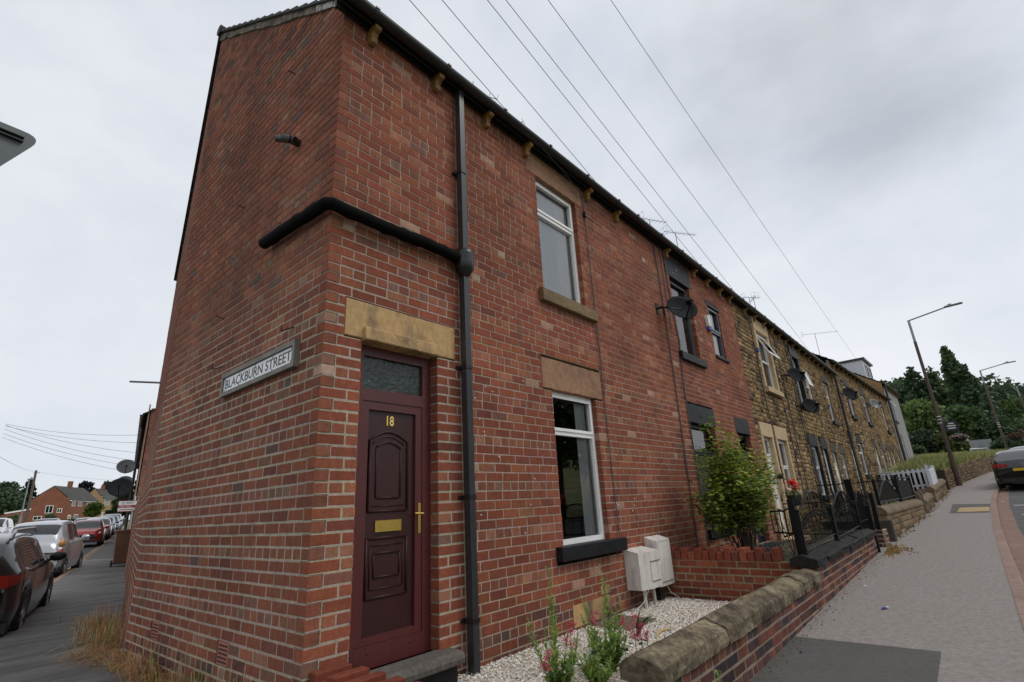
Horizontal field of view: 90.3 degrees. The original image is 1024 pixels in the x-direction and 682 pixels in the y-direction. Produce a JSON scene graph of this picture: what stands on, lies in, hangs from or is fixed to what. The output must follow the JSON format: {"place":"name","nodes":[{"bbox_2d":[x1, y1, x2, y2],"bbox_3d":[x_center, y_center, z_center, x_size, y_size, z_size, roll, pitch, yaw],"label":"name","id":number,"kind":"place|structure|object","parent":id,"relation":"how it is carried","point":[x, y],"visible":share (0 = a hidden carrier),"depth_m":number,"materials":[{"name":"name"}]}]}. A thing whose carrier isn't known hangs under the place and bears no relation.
{"place":"outdoors","nodes":[
{"label":"outdoors","id":0,"kind":"place"},
{"bbox_2d":[0,122,35,165],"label":"street light","id":1,"kind":"object","parent":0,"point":[14,142],"visible":1,"depth_m":1.99,"materials":[{"name":"metal"}]},
{"bbox_2d":[0,528,134,681],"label":"side pavement","id":2,"kind":"structure","parent":0,"point":[91,583],"depth_m":7.25,"materials":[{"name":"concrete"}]},
{"bbox_2d":[36,636,124,674],"bbox_3d":[-4.617,3.454,5.609,2.164,0.161,0.886,-18,-23,38],"label":"dry grass tuft","id":3,"kind":"object","parent":2,"relation":"on","point":[99,655],"visible":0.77,"depth_m":5.60,"materials":[{"name":"plant"}]},
{"bbox_2d":[59,598,124,634],"bbox_3d":[-5.732,3.865,7.184,2.407,0.398,0.883,-18,-23,38],"label":"dry grass tuft","id":4,"kind":"object","parent":2,"relation":"on","point":[90,618],"visible":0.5,"depth_m":7.18,"materials":[{"name":"plant"}]},
{"bbox_2d":[65,612,125,653],"bbox_3d":[-4.991,3.541,6.306,2.035,0.414,0.880,-18,-23,38],"label":"dry grass tuft","id":5,"kind":"object","parent":2,"relation":"on","point":[101,639],"visible":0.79,"depth_m":6.18,"materials":[{"name":"plant"}]},
{"bbox_2d":[97,649,135,675],"bbox_3d":[-4.040,3.251,5.213,1.000,0.210,0.477,-18,-23,38],"label":"dry grass tuft","id":6,"kind":"object","parent":2,"relation":"on","point":[115,662],"visible":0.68,"depth_m":5.17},
{"bbox_2d":[110,529,130,566],"bbox_3d":[-13.117,6.976,17.189,0.632,1.147,0.806,11,-23,-38],"label":"wheelie bin","id":7,"kind":"object","parent":2,"relation":"on","point":[122,540],"visible":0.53,"depth_m":16.92,"materials":[{"name":"plastic"}]},
{"bbox_2d":[117,496,136,528],"bbox_3d":[-14.259,6.914,18.668,0.544,2.350,0.088,10,-22,-36],"label":"for sale board","id":8,"kind":"object","parent":2,"relation":"on","point":[126,506],"visible":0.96,"depth_m":18.89,"materials":[{"name":"white paint"}]},
{"bbox_2d":[125,496,140,586],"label":"yard wall","id":9,"kind":"structure","parent":2,"relation":"on","point":[131,541],"depth_m":13.37,"materials":[{"name":"brick"}]},
{"bbox_2d":[97,646,169,681],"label":"dry grass tuft","id":10,"kind":"object","parent":2,"relation":"on","point":[141,669],"visible":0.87,"depth_m":4.66,"materials":[{"name":"plant"}]},
{"bbox_2d":[143,659,213,681],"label":"dry grass tuft","id":11,"kind":"object","parent":2,"relation":"on","point":[172,679],"visible":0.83,"depth_m":4.21,"materials":[{"name":"plant"}]},
{"bbox_2d":[122,0,665,681],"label":"corner house","id":12,"kind":"structure","parent":2,"relation":"on","point":[426,460],"depth_m":4.95,"materials":[{"name":"brick"}]},
{"bbox_2d":[219,338,299,397],"bbox_3d":[-2.277,0.268,4.533,1.460,0.230,0.045,-18,-23,38],"label":"street sign","id":13,"kind":"object","parent":12,"relation":"attached to","point":[281,359],"visible":1,"depth_m":4.43,"materials":[{"name":"metal"}]},
{"bbox_2d":[353,400,423,648],"bbox_3d":[-0.968,1.389,4.091,0.119,1.786,0.616,-18,-23,38],"label":"door","id":14,"kind":"structure","parent":12,"relation":"in","point":[388,558],"depth_m":4.08,"materials":[{"name":"brown wood"}]},
{"bbox_2d":[535,181,580,303],"bbox_3d":[0.408,-1.266,7.214,0.584,1.705,0.950,-18,-23,38],"label":"window","id":15,"kind":"structure","parent":12,"relation":"in","point":[557,243],"depth_m":7.21,"materials":[{"name":"white plastic"}]},
{"bbox_2d":[552,391,604,544],"bbox_3d":[0.565,1.564,6.295,0.584,1.725,0.950,-18,-23,38],"label":"window","id":16,"kind":"structure","parent":12,"relation":"in","point":[579,488],"depth_m":6.55,"materials":[{"name":"white plastic"}]},
{"bbox_2d":[624,546,662,611],"bbox_3d":[1.608,2.921,6.264,0.254,0.690,0.603,-18,-23,38],"label":"meter box","id":17,"kind":"object","parent":12,"relation":"attached to","point":[643,568],"visible":0.89,"depth_m":6.22,"materials":[{"name":"plastic"}]},
{"bbox_2d":[650,561,661,581],"bbox_3d":[1.789,2.855,6.320,0.013,0.210,0.250,-18,-23,38],"label":"cover door","id":18,"kind":"structure","parent":17,"relation":"in","point":[655,566],"depth_m":6.30,"materials":[{"name":"plastic"}]},
{"bbox_2d":[644,535,678,600],"bbox_3d":[1.988,3.001,6.739,0.204,0.790,0.420,-18,-23,38],"label":"meter box","id":19,"kind":"object","parent":12,"relation":"attached to","point":[660,544],"visible":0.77,"depth_m":6.70,"materials":[{"name":"plastic"}]},
{"bbox_2d":[657,540,673,581],"bbox_3d":[2.031,2.905,6.727,0.013,0.480,0.360,-18,-23,38],"label":"cover door","id":20,"kind":"structure","parent":19,"relation":"in","point":[666,565],"depth_m":6.71,"materials":[{"name":"plastic"}]},
{"bbox_2d":[58,520,128,580],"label":"side road","id":21,"kind":"structure","parent":0,"point":[88,547],"depth_m":28.85,"materials":[{"name":"asphalt"}]},
{"bbox_2d":[0,527,66,634],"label":"dark suv","id":22,"kind":"object","parent":21,"relation":"on","point":[26,573],"visible":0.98,"depth_m":7.61,"materials":[{"name":"paint"}]},
{"bbox_2d":[9,520,89,577],"bbox_3d":[-14.694,6.518,16.033,1.972,1.640,3.685,7,-20,-29],"label":"silver hatchback","id":23,"kind":"object","parent":21,"relation":"on","point":[52,536],"visible":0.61,"depth_m":15.13,"materials":[{"name":"paint"}]},
{"bbox_2d":[75,519,108,544],"bbox_3d":[-25.052,11.300,30.008,2.030,1.489,3.545,9,-23,-33],"label":"red hatchback","id":24,"kind":"object","parent":21,"relation":"on","point":[95,529],"visible":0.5,"depth_m":29.41,"materials":[{"name":"paint"}]},
{"bbox_2d":[0,0,1023,519],"label":"sky","id":25,"kind":"structure","parent":0,"point":[879,144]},
{"bbox_2d":[85,473,1020,619],"bbox_3d":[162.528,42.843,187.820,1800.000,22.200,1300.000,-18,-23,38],"label":"ground","id":26,"kind":"structure","parent":0,"point":[918,481],"depth_m":27.64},
{"bbox_2d":[0,518,13,532],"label":"white van","id":27,"kind":"object","parent":26,"relation":"on","point":[6,525],"visible":0.55,"depth_m":36.99,"materials":[{"name":"paint"}]},
{"bbox_2d":[0,481,23,490],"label":"broadleaf tree","id":28,"kind":"object","parent":26,"relation":"on","point":[7,485],"visible":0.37,"depth_m":153.06,"materials":[{"name":"green plant"}]},
{"bbox_2d":[0,488,28,514],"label":"broadleaf tree","id":29,"kind":"object","parent":26,"relation":"on","point":[11,500],"visible":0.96,"depth_m":103.16,"materials":[{"name":"green plant"}]},
{"bbox_2d":[28,481,98,521],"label":"semi detached house","id":30,"kind":"structure","parent":26,"relation":"on","point":[69,501],"depth_m":103.29,"materials":[{"name":"red brick"}]},
{"bbox_2d":[82,501,105,516],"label":"tree","id":31,"kind":"object","parent":26,"relation":"on","point":[93,509],"visible":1,"depth_m":89.32,"materials":[{"name":"green plant"}]},
{"bbox_2d":[90,485,116,516],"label":"semi detached house","id":32,"kind":"structure","parent":26,"relation":"on","point":[103,496],"depth_m":141.90,"materials":[{"name":"beige brick"}]},
{"bbox_2d":[122,404,155,529],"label":"side terrace","id":33,"kind":"structure","parent":26,"relation":"on","point":[146,419],"depth_m":21.77,"materials":[{"name":"brick"}]},
{"bbox_2d":[107,478,135,496],"bbox_3d":[-15.550,5.890,20.487,0.680,0.744,1.044,-9,-19,17],"label":"satellite dish","id":34,"kind":"object","parent":33,"relation":"attached to","point":[118,487],"visible":0.98,"depth_m":20.38,"materials":[{"name":"metal"}]},
{"bbox_2d":[116,459,138,472],"bbox_3d":[-16.331,5.383,21.796,0.553,0.614,0.887,-7,-18,11],"label":"satellite dish","id":35,"kind":"object","parent":33,"relation":"attached to","point":[126,466],"visible":0.98,"depth_m":21.68,"materials":[{"name":"black metal"}]},
{"bbox_2d":[557,208,786,564],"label":"terraced house","id":36,"kind":"structure","parent":26,"relation":"on","point":[690,372],"depth_m":9.15,"materials":[{"name":"brick"}]},
{"bbox_2d":[655,296,697,319],"bbox_3d":[2.929,-0.580,8.994,0.643,0.509,0.460,-14,-21,31],"label":"satellite dish","id":37,"kind":"object","parent":36,"relation":"attached to","point":[682,307],"visible":1,"depth_m":8.99,"materials":[{"name":"metal"}]},
{"bbox_2d":[670,280,695,355],"bbox_3d":[3.319,-0.416,10.045,0.074,1.560,0.950,-18,-23,38],"label":"window","id":38,"kind":"structure","parent":36,"relation":"in","point":[673,284],"depth_m":10.29,"materials":[{"name":"grey plastic"}]},
{"bbox_2d":[691,424,718,527],"bbox_3d":[3.465,2.397,9.119,0.074,1.770,1.180,-18,-23,38],"label":"window","id":39,"kind":"structure","parent":36,"relation":"in","point":[697,452],"depth_m":9.44,"materials":[{"name":"black paint"}]},
{"bbox_2d":[707,307,724,357],"bbox_3d":[4.317,-0.111,11.480,0.584,1.160,0.670,-18,-23,38],"label":"window","id":40,"kind":"structure","parent":36,"relation":"in","point":[716,333],"depth_m":11.49,"materials":[{"name":"grey plastic"}]},
{"bbox_2d":[731,296,822,540],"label":"terraced house","id":41,"kind":"structure","parent":26,"relation":"on","point":[775,417],"depth_m":13.35,"materials":[{"name":"stone"}]},
{"bbox_2d":[756,333,780,388],"bbox_3d":[7.044,0.543,13.959,0.386,1.600,1.100,-18,-23,38],"label":"window","id":42,"kind":"structure","parent":41,"relation":"in","point":[766,346],"depth_m":14.27,"materials":[{"name":"white plastic"}]},
{"bbox_2d":[780,368,805,382],"bbox_3d":[8.238,1.005,14.877,0.634,0.491,0.445,-14,-21,31],"label":"satellite dish","id":43,"kind":"object","parent":41,"relation":"attached to","point":[797,375],"visible":1,"depth_m":14.86,"materials":[{"name":"metal"}]},
{"bbox_2d":[780,334,845,529],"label":"terraced house","id":44,"kind":"structure","parent":26,"relation":"on","point":[797,355],"depth_m":16.37,"materials":[{"name":"stone"}]},
{"bbox_2d":[795,398,819,413],"bbox_3d":[8.938,1.964,15.357,0.634,0.491,0.445,-14,-21,31],"label":"satellite dish","id":45,"kind":"object","parent":44,"relation":"attached to","point":[810,405],"visible":1,"depth_m":15.35,"materials":[{"name":"metal"}]},
{"bbox_2d":[809,355,868,511],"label":"terraced house","id":46,"kind":"structure","parent":26,"relation":"on","point":[822,373],"depth_m":19.72,"materials":[{"name":"stone"}]},
{"bbox_2d":[811,352,879,506],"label":"terraced house","id":47,"kind":"structure","parent":26,"relation":"on","point":[856,427],"depth_m":23.04,"materials":[{"name":"stone"}]},
{"bbox_2d":[851,375,895,489],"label":"terraced house","id":48,"kind":"structure","parent":26,"relation":"on","point":[870,422],"depth_m":26.35,"materials":[{"name":"stone"}]},
{"bbox_2d":[852,372,918,483],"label":"terraced house","id":49,"kind":"structure","parent":26,"relation":"on","point":[889,392],"depth_m":34.67,"materials":[{"name":"paint"}]},
{"bbox_2d":[838,357,872,378],"bbox_3d":[26.130,2.679,38.648,2.146,1.960,3.605,-18,-23,38],"label":"roof dormer","id":50,"kind":"object","parent":49,"relation":"on","point":[861,365],"visible":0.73,"depth_m":37.49,"materials":[{"name":"plastic"}]},
{"bbox_2d":[870,388,912,482],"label":"terraced house","id":51,"kind":"structure","parent":26,"relation":"on","point":[888,433],"depth_m":30.45,"materials":[{"name":"stone"}]},
{"bbox_2d":[902,366,937,402],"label":"poplar tree","id":52,"kind":"object","parent":26,"relation":"on","point":[913,383],"visible":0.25,"depth_m":82.37,"materials":[{"name":"green plant"}]},
{"bbox_2d":[922,365,955,409],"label":"poplar tree","id":53,"kind":"object","parent":26,"relation":"on","point":[939,387],"visible":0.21,"depth_m":80.33,"materials":[{"name":"green plant"}]},
{"bbox_2d":[880,373,1023,420],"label":"hillside wood","id":54,"kind":"object","parent":26,"relation":"on","point":[998,392],"visible":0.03,"depth_m":108.31,"materials":[{"name":"green plant"}]},
{"bbox_2d":[939,345,999,412],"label":"poplar tree","id":55,"kind":"object","parent":26,"relation":"on","point":[962,383],"visible":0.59,"depth_m":71.04,"materials":[{"name":"green plant"}]},
{"bbox_2d":[990,486,1023,628],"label":"kerb","id":56,"kind":"structure","parent":26,"relation":"on","point":[1015,580],"depth_m":7.38,"materials":[{"name":"concrete"}]},
{"bbox_3d":[-11.924,-5.681,-9.585,0.280,10.700,0.266,-18,-23,38],"label":"telephone pole","id":57,"kind":"object","parent":26,"relation":"on","visible":0},
{"bbox_2d":[487,0,694,258],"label":"overhead wire","id":58,"kind":"object","parent":57,"relation":"attached to","point":[581,117],"visible":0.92,"depth_m":7.67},
{"bbox_2d":[506,0,733,290],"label":"overhead wire","id":59,"kind":"object","parent":57,"relation":"attached to","point":[606,128],"visible":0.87,"depth_m":7.97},
{"bbox_2d":[548,0,806,347],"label":"overhead wire","id":60,"kind":"object","parent":57,"relation":"attached to","point":[653,142],"visible":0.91,"depth_m":8.76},
{"bbox_2d":[611,0,854,356],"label":"overhead wire","id":61,"kind":"object","parent":57,"relation":"attached to","point":[711,148],"visible":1,"depth_m":10.51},
{"bbox_2d":[458,597,731,681],"bbox_3d":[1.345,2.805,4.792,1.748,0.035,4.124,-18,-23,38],"label":"gravel","id":62,"kind":"structure","parent":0,"point":[703,604],"depth_m":4.95,"materials":[{"name":"gravel"}]},
{"bbox_2d":[527,566,579,681],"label":"weed plant","id":63,"kind":"object","parent":62,"relation":"on","point":[560,676],"visible":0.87,"depth_m":3.47,"materials":[{"name":"green plant"}]},
{"bbox_2d":[561,622,581,681],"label":"valerian plant","id":64,"kind":"object","parent":62,"relation":"on","point":[570,666],"visible":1,"depth_m":3.34,"materials":[{"name":"green plant"}]},
{"bbox_2d":[576,622,615,681],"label":"weed plant","id":65,"kind":"object","parent":62,"relation":"on","point":[590,670],"visible":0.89,"depth_m":3.62,"materials":[{"name":"green plant"}]},
{"bbox_2d":[580,564,628,671],"bbox_3d":[0.755,2.204,4.074,0.398,0.797,0.422,-18,-23,38],"label":"weed plant","id":66,"kind":"object","parent":62,"relation":"on","point":[608,651],"visible":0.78,"depth_m":4.00,"materials":[{"name":"green plant"}]},
{"bbox_2d":[595,615,655,630],"bbox_3d":[1.208,3.047,5.492,0.500,0.035,0.600,-18,-23,38],"label":"paving slab","id":67,"kind":"object","parent":62,"relation":"on","point":[627,619],"depth_m":5.48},
{"bbox_2d":[756,541,827,559],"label":"garden soil","id":68,"kind":"structure","parent":0,"point":[791,555],"depth_m":9.33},
{"bbox_2d":[683,412,786,549],"bbox_3d":[3.253,2.176,7.558,1.427,2.204,2.072,-18,-23,38],"label":"rose bush","id":69,"kind":"object","parent":68,"relation":"on","point":[734,491],"visible":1,"depth_m":7.27,"materials":[{"name":"green plant"}]},
{"bbox_2d":[768,507,816,557],"bbox_3d":[4.618,3.189,8.443,0.810,0.827,0.868,-4,-18,2],"label":"acer shrub","id":70,"kind":"object","parent":68,"relation":"on","point":[795,549],"visible":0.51,"depth_m":8.37,"materials":[{"name":"green plant"}]},
{"bbox_2d":[876,461,935,474],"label":"meadow","id":71,"kind":"structure","parent":0,"point":[891,468],"depth_m":25.71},
{"bbox_2d":[900,397,948,436],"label":"broadleaf tree","id":72,"kind":"object","parent":71,"relation":"on","point":[920,415],"visible":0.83,"depth_m":60.97,"materials":[{"name":"green plant"}]},
{"bbox_2d":[908,429,944,453],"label":"conifer tree","id":73,"kind":"object","parent":71,"relation":"on","point":[922,438],"visible":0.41,"depth_m":51.87,"materials":[{"name":"green plant"}]},
{"bbox_2d":[894,448,1009,473],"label":"meadow grass","id":74,"kind":"structure","parent":71,"relation":"on","point":[940,461],"depth_m":27.49,"materials":[{"name":"plant"}]},
{"bbox_2d":[930,430,976,453],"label":"hedge bush","id":75,"kind":"object","parent":71,"relation":"on","point":[959,446],"visible":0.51,"depth_m":48.82,"materials":[{"name":"green plant"}]},
{"bbox_2d":[941,404,987,439],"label":"broadleaf tree","id":76,"kind":"object","parent":71,"relation":"on","point":[967,417],"visible":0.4,"depth_m":61.46,"materials":[{"name":"green plant"}]},
{"bbox_2d":[969,439,991,450],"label":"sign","id":77,"kind":"object","parent":71,"relation":"on","point":[983,443],"visible":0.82,"depth_m":45.14,"materials":[{"name":"metal"}]},
{"bbox_2d":[969,415,1023,449],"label":"broadleaf tree","id":78,"kind":"object","parent":71,"relation":"on","point":[987,429],"visible":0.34,"depth_m":61.35,"materials":[{"name":"green plant"}]},
{"bbox_2d":[979,361,1015,448],"bbox_3d":[37.693,5.408,38.257,0.220,7.715,2.273,10,-22,-36],"label":"street lamp","id":79,"kind":"object","parent":71,"relation":"on","point":[997,420],"visible":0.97,"depth_m":39.04,"materials":[{"name":"metal"}]},
{"bbox_2d":[978,408,1023,439],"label":"broadleaf tree","id":80,"kind":"object","parent":71,"relation":"on","point":[1010,419],"visible":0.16,"depth_m":62.22,"materials":[{"name":"green plant"}]},
{"bbox_2d":[989,436,1023,449],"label":"bush","id":81,"kind":"object","parent":71,"relation":"on","point":[997,443],"visible":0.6,"depth_m":42.08,"materials":[{"name":"green plant"}]},
{"bbox_2d":[996,397,1023,422],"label":"broadleaf tree","id":82,"kind":"object","parent":71,"relation":"on","point":[1009,406],"visible":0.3,"depth_m":71.04,"materials":[{"name":"green plant"}]},
{"bbox_2d":[796,471,1023,681],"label":"pavement","id":83,"kind":"structure","parent":0,"point":[946,590],"depth_m":5.56,"materials":[{"name":"concrete"}]},
{"bbox_2d":[619,568,824,681],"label":"garden wall","id":84,"kind":"structure","parent":83,"relation":"on","point":[748,637],"depth_m":3.72,"materials":[{"name":"stone"}]},
{"bbox_2d":[665,546,825,604],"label":"garden wall","id":85,"kind":"structure","parent":83,"relation":"on","point":[728,574],"depth_m":6.44,"materials":[{"name":"brick"}]},
{"bbox_2d":[789,528,877,603],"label":"garden wall","id":86,"kind":"structure","parent":83,"relation":"on","point":[843,562],"depth_m":6.70,"materials":[{"name":"brick"}]},
{"bbox_2d":[769,499,801,554],"bbox_3d":[3.531,2.422,6.548,0.096,0.730,0.794,-6,-18,8],"label":"iron railing","id":87,"kind":"object","parent":86,"relation":"on","point":[791,507],"visible":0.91,"depth_m":6.28,"materials":[{"name":"metal"}]},
{"bbox_2d":[781,478,810,505],"bbox_3d":[3.633,1.922,6.514,0.338,0.347,0.378,-10,-19,20],"label":"flower pot","id":88,"kind":"object","parent":87,"relation":"on","point":[796,497],"visible":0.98,"depth_m":6.49,"materials":[{"name":"red plant"}]},
{"bbox_2d":[793,490,838,554],"bbox_3d":[4.029,2.393,6.711,0.064,0.812,1.964,-18,-23,38],"label":"iron railing","id":89,"kind":"object","parent":86,"relation":"on","point":[806,520],"visible":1,"depth_m":6.62,"materials":[{"name":"metal"}]},
{"bbox_2d":[831,490,861,540],"bbox_3d":[5.371,2.819,8.187,0.064,0.812,2.124,-18,-23,38],"label":"iron railing","id":90,"kind":"object","parent":86,"relation":"on","point":[839,511],"visible":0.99,"depth_m":8.20,"materials":[{"name":"metal"}]},
{"bbox_2d":[749,636,940,681],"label":"tarmac patch","id":91,"kind":"object","parent":83,"relation":"on","point":[819,660],"visible":1,"depth_m":3.89,"materials":[{"name":"asphalt"}]},
{"bbox_2d":[759,491,950,679],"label":"leaf litter","id":92,"kind":"object","parent":83,"relation":"on","point":[890,550],"visible":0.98,"depth_m":9.13,"materials":[{"name":"brown plant"}]},
{"bbox_2d":[875,529,890,546],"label":"gate pier","id":93,"kind":"structure","parent":83,"relation":"on","point":[883,538],"depth_m":9.71,"materials":[{"name":"brick"}]},
{"bbox_2d":[781,489,865,538],"bbox_3d":[6.469,3.590,10.534,1.537,0.960,0.040,-18,-23,38],"label":"iron railing","id":94,"kind":"object","parent":93,"relation":"attached to","point":[828,501],"visible":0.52,"depth_m":10.56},
{"bbox_2d":[855,490,881,552],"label":"iron gate","id":95,"kind":"structure","parent":93,"relation":"attached to","point":[866,516],"depth_m":9.33,"materials":[{"name":"metal"}]},
{"bbox_2d":[879,519,897,541],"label":"gate pier","id":96,"kind":"structure","parent":83,"relation":"on","point":[888,524],"depth_m":10.30,"materials":[{"name":"stone"}]},
{"bbox_2d":[871,499,924,536],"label":"garden wall","id":97,"kind":"structure","parent":83,"relation":"on","point":[903,516],"depth_m":11.82,"materials":[{"name":"stone"}]},
{"bbox_2d":[815,475,904,520],"bbox_3d":[9.437,4.271,13.803,1.937,1.170,0.202,-15,-21,32],"label":"iron railing","id":98,"kind":"object","parent":97,"relation":"on","point":[847,483],"visible":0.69,"depth_m":13.93,"materials":[{"name":"metal"}]},
{"bbox_2d":[871,479,901,505],"bbox_3d":[8.820,3.604,11.916,0.063,0.720,2.863,-19,-24,40],"label":"fence panel","id":99,"kind":"object","parent":97,"relation":"on","point":[888,492],"visible":0.97,"depth_m":11.80,"materials":[{"name":"black metal"}]},
{"bbox_2d":[893,475,915,501],"bbox_3d":[10.675,4.057,13.791,0.073,0.820,2.413,-19,-24,40],"label":"fence panel","id":100,"kind":"object","parent":97,"relation":"on","point":[905,487],"visible":0.9,"depth_m":13.80,"materials":[{"name":"black metal"}]},
{"bbox_2d":[907,302,962,485],"bbox_3d":[21.068,2.414,23.937,0.220,8.522,2.324,12,-24,-39],"label":"street lamp","id":101,"kind":"object","parent":83,"relation":"on","point":[952,462],"visible":0.96,"depth_m":24.47,"materials":[{"name":"metal"}]},
{"bbox_2d":[925,478,947,502],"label":"garden wall","id":102,"kind":"structure","parent":83,"relation":"on","point":[938,490],"depth_m":18.55,"materials":[{"name":"stone"}]},
{"bbox_2d":[879,465,937,490],"bbox_3d":[15.809,5.572,20.245,1.793,1.100,0.126,-15,-21,32],"label":"picket fence","id":103,"kind":"object","parent":102,"relation":"on","point":[912,471],"visible":0.52,"depth_m":20.14,"materials":[{"name":"white paint"}]},
{"bbox_2d":[936,456,994,489],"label":"retaining wall","id":104,"kind":"structure","parent":83,"relation":"on","point":[972,469],"depth_m":26.21,"materials":[{"name":"stone"}]},
{"bbox_2d":[950,504,990,512],"bbox_3d":[13.690,4.975,15.180,0.960,0.145,3.100,-18,-23,38],"label":"tarmac trench","id":105,"kind":"object","parent":83,"relation":"on","point":[955,508],"visible":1,"depth_m":15.46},
{"bbox_2d":[997,483,1023,582],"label":"road channel","id":106,"kind":"object","parent":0,"point":[1014,536],"visible":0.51,"depth_m":11.28,"materials":[{"name":"concrete"}]},
{"bbox_2d":[1009,483,1023,535],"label":"road","id":107,"kind":"structure","parent":0,"point":[1016,497],"depth_m":16.30,"materials":[{"name":"asphalt"}]},
{"bbox_2d":[990,448,1023,488],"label":"black hatchback","id":108,"kind":"object","parent":107,"relation":"on","point":[1007,466],"visible":1,"depth_m":20.29,"materials":[{"name":"paint"}]},
{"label":"corner pavement","id":109,"kind":"structure","parent":0,"visible":0},
{"bbox_2d":[309,662,419,681],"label":"garden wall","id":110,"kind":"structure","parent":109,"relation":"on","point":[343,672],"depth_m":3.18,"materials":[{"name":"brick"}]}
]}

